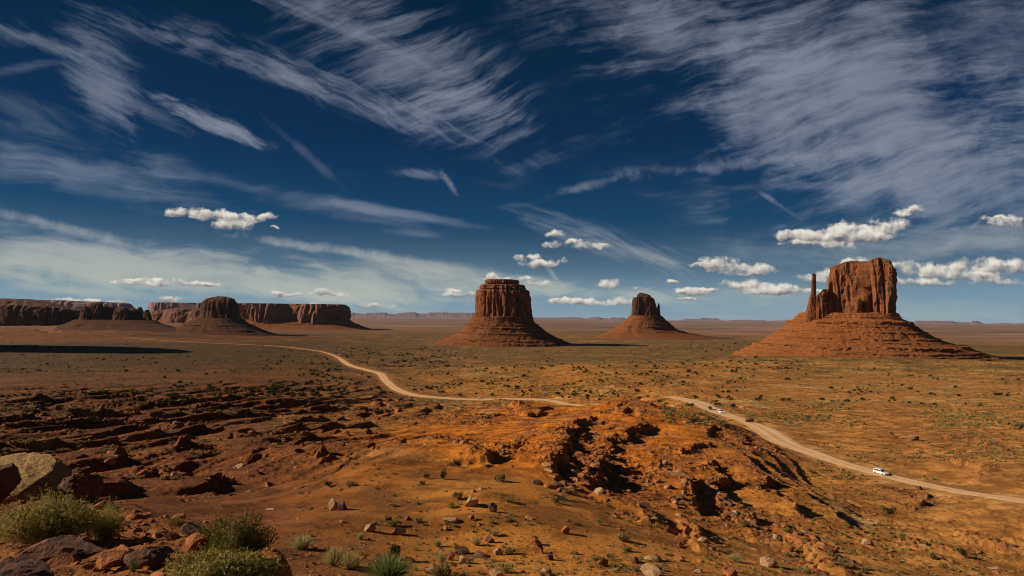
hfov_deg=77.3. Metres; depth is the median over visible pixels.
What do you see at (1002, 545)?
boulder
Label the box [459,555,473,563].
boulder
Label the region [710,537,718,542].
boulder
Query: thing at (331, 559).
grass clump
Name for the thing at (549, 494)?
boulder
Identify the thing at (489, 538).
boulder
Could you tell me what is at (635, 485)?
boulder
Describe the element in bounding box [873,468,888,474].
estate car
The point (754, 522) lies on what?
boulder
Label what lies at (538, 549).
boulder
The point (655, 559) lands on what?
grass clump
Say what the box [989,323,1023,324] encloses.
mesa
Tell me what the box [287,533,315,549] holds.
grass clump
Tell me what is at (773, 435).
road
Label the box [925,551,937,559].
sagebrush
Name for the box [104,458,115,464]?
boulder
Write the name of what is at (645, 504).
boulder
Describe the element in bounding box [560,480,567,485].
boulder
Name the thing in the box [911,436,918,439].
boulder
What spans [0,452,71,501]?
boulder
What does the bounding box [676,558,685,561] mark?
boulder
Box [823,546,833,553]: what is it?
boulder
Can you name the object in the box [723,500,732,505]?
boulder
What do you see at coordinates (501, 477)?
sagebrush
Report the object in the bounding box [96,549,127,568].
boulder
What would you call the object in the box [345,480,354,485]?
sagebrush
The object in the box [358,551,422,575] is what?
grass clump
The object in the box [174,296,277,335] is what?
sandstone butte
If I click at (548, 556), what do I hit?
boulder
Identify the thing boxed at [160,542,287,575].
rabbitbrush
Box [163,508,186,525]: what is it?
rabbitbrush
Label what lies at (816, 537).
boulder
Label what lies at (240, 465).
boulder
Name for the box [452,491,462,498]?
sagebrush
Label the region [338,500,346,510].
boulder
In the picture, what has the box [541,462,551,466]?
boulder
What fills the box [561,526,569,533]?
boulder
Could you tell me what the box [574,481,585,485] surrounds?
boulder
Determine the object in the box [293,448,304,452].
boulder
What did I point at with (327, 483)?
juniper bush
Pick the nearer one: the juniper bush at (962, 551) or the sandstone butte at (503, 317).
the juniper bush at (962, 551)
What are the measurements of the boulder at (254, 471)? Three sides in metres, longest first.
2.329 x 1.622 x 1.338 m
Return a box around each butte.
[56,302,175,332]
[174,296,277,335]
[434,279,570,346]
[595,293,719,339]
[732,257,1005,360]
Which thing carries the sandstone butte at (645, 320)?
on the ground
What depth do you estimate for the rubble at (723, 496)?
130.52 m
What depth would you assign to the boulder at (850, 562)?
71.06 m
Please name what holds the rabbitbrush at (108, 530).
on the ground
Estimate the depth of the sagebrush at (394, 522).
65.31 m
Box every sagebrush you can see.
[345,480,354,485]
[385,519,401,525]
[414,518,422,522]
[428,562,451,575]
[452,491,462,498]
[493,473,504,481]
[499,563,513,572]
[502,547,515,553]
[503,498,515,501]
[552,497,559,502]
[561,486,575,493]
[616,533,630,541]
[621,546,632,550]
[630,566,638,570]
[739,519,749,526]
[784,552,795,556]
[837,556,847,560]
[898,532,905,538]
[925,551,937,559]
[976,571,984,575]
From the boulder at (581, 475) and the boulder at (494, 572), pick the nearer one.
the boulder at (494, 572)
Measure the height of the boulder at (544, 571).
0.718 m
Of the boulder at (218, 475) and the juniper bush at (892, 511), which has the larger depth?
the juniper bush at (892, 511)
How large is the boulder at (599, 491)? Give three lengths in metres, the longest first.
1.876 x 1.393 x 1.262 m
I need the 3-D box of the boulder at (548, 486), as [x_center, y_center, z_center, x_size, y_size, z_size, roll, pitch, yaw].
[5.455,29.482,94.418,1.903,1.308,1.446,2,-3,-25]
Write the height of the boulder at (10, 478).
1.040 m
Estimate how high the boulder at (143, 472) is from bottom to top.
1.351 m
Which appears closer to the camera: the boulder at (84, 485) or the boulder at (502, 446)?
the boulder at (84, 485)
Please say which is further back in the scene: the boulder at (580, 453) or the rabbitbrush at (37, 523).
the boulder at (580, 453)
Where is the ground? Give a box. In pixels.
[0,317,1023,575]
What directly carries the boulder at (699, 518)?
on the ground
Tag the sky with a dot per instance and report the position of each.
(702, 158)
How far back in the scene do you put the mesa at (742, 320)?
39701.34 m
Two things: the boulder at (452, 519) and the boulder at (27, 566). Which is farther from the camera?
the boulder at (452, 519)
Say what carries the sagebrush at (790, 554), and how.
on the ground
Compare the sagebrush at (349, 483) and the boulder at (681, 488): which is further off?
the boulder at (681, 488)
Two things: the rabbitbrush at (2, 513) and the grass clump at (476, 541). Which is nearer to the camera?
the rabbitbrush at (2, 513)
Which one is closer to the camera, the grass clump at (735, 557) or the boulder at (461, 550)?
the boulder at (461, 550)
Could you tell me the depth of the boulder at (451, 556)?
53.09 m
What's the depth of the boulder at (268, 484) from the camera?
105.77 m
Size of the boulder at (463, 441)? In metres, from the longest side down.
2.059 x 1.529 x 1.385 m
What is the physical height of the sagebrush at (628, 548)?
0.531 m
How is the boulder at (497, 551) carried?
on the ground
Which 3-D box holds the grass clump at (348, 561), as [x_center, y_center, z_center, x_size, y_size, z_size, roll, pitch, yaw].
[-11.630,19.407,45.881,2.100,1.389,2.091,2,-3,-21]
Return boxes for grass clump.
[123,550,144,572]
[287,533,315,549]
[319,545,350,565]
[336,549,363,568]
[356,532,364,538]
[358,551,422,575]
[433,538,442,546]
[436,552,446,562]
[472,536,481,545]
[490,528,498,535]
[651,556,658,561]
[727,552,743,561]
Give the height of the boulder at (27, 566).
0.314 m
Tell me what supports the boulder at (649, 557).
on the ground
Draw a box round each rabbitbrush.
[0,483,104,546]
[0,498,24,542]
[85,496,126,540]
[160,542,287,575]
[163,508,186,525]
[188,500,278,559]
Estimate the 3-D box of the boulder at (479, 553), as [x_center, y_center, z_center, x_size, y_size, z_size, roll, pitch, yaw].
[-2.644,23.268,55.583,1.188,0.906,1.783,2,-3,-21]
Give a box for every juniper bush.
[89,418,99,424]
[324,481,332,486]
[387,543,400,557]
[440,468,446,478]
[880,505,897,514]
[959,548,971,556]
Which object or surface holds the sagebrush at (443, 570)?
on the ground
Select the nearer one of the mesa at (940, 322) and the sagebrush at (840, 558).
the sagebrush at (840, 558)
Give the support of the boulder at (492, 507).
on the ground
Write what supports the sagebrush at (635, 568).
on the ground
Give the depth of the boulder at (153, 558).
7.31 m
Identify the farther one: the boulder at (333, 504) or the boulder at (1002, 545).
the boulder at (1002, 545)
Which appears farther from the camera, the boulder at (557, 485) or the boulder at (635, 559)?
the boulder at (557, 485)
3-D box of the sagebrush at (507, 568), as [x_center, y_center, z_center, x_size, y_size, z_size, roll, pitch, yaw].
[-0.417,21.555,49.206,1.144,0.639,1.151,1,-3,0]
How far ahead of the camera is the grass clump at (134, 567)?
7.05 m
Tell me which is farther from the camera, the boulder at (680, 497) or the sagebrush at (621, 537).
the boulder at (680, 497)
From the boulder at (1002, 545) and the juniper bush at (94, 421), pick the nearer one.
the boulder at (1002, 545)
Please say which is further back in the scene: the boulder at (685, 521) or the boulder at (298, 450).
the boulder at (298, 450)
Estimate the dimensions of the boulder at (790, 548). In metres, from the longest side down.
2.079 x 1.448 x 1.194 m
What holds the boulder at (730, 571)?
on the ground
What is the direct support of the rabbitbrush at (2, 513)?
on the ground
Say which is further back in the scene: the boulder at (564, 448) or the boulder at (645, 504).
the boulder at (564, 448)
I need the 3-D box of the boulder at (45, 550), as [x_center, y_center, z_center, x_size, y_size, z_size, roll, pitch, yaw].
[-5.732,3.359,8.181,0.960,0.307,0.506,2,-3,-20]
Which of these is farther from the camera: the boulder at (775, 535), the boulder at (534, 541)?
the boulder at (775, 535)
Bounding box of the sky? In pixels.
[0,0,1023,323]
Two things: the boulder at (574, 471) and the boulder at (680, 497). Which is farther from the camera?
the boulder at (680, 497)
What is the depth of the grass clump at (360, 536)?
58.62 m
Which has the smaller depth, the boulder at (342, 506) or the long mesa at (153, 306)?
the boulder at (342, 506)
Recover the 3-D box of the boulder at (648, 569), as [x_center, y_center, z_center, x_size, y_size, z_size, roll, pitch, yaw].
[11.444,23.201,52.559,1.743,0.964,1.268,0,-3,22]
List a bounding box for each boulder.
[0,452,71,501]
[0,463,21,503]
[0,557,54,575]
[19,535,103,562]
[55,473,103,503]
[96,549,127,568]
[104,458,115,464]
[123,546,170,569]
[137,470,148,474]
[163,530,181,540]
[181,522,208,534]
[183,532,212,555]
[214,472,221,479]
[235,463,244,467]
[247,469,258,474]
[265,482,273,486]
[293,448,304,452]
[328,498,338,510]
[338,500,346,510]
[364,522,375,531]
[392,527,406,534]
[424,565,435,573]
[444,517,458,522]
[447,552,454,560]
[454,545,469,553]
[459,440,468,443]
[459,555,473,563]
[465,495,478,506]
[474,550,487,557]
[485,535,493,541]
[488,503,496,511]
[489,569,503,575]
[493,548,502,554]
[498,444,505,449]
[528,537,541,544]
[532,479,542,485]
[533,545,542,553]
[540,567,551,575]
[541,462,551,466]
[543,484,553,488]
[544,492,555,496]
[545,553,553,560]
[550,483,564,487]
[557,445,567,451]
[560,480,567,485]
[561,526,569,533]
[570,469,578,473]
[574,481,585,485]
[576,451,583,455]
[577,472,586,478]
[586,482,591,489]
[594,487,604,495]
[597,558,607,566]
[599,477,608,483]
[630,556,638,563]
[631,483,640,487]
[639,502,650,507]
[640,563,662,575]
[643,555,661,560]
[664,484,671,488]
[669,503,678,508]
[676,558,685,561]
[677,486,686,489]
[677,495,684,499]
[680,518,689,525]
[692,516,702,520]
[698,537,708,542]
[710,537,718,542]
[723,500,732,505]
[723,567,737,575]
[750,520,758,525]
[760,556,777,567]
[773,534,781,538]
[782,545,794,551]
[810,535,821,541]
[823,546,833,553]
[844,559,854,566]
[861,538,872,544]
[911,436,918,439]
[996,543,1007,548]
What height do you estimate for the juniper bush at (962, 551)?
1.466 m
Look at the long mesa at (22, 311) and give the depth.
3164.20 m
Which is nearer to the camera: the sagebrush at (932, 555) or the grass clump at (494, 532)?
the grass clump at (494, 532)
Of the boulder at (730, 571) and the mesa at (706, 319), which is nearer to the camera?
the boulder at (730, 571)
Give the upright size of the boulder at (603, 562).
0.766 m
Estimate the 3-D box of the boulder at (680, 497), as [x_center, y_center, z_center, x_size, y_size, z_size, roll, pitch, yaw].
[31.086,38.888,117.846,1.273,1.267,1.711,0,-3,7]
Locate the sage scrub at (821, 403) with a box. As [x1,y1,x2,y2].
[0,346,1023,575]
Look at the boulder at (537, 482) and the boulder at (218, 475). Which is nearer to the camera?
the boulder at (537, 482)
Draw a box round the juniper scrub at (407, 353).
[1,340,1021,409]
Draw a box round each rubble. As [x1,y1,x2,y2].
[0,390,1023,575]
[0,495,289,575]
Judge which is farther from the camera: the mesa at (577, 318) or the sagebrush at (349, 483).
the mesa at (577, 318)
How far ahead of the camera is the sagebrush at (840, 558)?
71.56 m
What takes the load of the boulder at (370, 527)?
on the ground
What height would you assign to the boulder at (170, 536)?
0.175 m
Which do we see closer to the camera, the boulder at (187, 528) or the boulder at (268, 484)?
the boulder at (187, 528)
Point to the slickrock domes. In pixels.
(178, 315)
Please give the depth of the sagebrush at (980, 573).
89.47 m
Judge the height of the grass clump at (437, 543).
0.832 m
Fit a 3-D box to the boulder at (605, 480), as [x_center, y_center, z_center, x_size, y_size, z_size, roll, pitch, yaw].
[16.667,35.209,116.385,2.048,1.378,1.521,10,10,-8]
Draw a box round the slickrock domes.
[150,308,199,322]
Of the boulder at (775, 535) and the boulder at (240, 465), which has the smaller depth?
the boulder at (775, 535)
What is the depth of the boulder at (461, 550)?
56.22 m
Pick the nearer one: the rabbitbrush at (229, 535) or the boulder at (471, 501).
the rabbitbrush at (229, 535)
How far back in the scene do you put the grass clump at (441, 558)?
51.77 m
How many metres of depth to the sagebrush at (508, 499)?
77.98 m
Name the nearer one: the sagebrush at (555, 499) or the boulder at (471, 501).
the boulder at (471, 501)
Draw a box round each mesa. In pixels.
[0,298,79,324]
[42,300,135,310]
[148,302,200,311]
[238,303,372,329]
[351,312,474,316]
[351,315,472,318]
[534,317,625,319]
[676,320,785,321]
[682,318,719,320]
[913,321,983,324]
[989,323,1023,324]
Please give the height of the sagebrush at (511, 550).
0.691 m
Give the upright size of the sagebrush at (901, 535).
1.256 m
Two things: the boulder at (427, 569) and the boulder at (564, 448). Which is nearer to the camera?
the boulder at (427, 569)
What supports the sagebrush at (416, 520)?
on the ground
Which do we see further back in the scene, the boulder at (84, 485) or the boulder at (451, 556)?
the boulder at (451, 556)
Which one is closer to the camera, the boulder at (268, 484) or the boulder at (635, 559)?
the boulder at (635, 559)
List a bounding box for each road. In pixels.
[133,338,597,405]
[662,396,1023,502]
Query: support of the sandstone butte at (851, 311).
on the ground
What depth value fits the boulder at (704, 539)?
73.69 m
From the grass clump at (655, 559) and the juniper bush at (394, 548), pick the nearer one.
the juniper bush at (394, 548)
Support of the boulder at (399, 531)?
on the ground
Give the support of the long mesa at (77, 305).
on the ground
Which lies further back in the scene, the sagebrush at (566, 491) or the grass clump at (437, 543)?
the sagebrush at (566, 491)
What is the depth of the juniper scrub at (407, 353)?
1094.84 m
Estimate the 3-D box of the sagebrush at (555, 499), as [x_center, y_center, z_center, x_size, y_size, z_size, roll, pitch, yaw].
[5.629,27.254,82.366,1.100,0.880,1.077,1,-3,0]
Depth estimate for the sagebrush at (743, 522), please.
102.67 m
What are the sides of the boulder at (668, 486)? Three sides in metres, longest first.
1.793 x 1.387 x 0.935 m
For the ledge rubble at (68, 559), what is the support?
on the ground
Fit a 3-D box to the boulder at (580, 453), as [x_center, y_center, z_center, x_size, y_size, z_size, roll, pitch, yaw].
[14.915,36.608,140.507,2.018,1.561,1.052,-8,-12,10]
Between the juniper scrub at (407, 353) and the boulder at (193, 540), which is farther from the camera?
the juniper scrub at (407, 353)
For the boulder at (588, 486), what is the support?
on the ground
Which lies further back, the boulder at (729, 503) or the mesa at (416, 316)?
the mesa at (416, 316)
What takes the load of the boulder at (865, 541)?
on the ground
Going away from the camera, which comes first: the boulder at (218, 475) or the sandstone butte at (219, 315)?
the boulder at (218, 475)
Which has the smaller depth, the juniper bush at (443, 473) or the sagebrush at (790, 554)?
the sagebrush at (790, 554)
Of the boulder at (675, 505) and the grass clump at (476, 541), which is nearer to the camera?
the grass clump at (476, 541)
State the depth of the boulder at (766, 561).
66.32 m

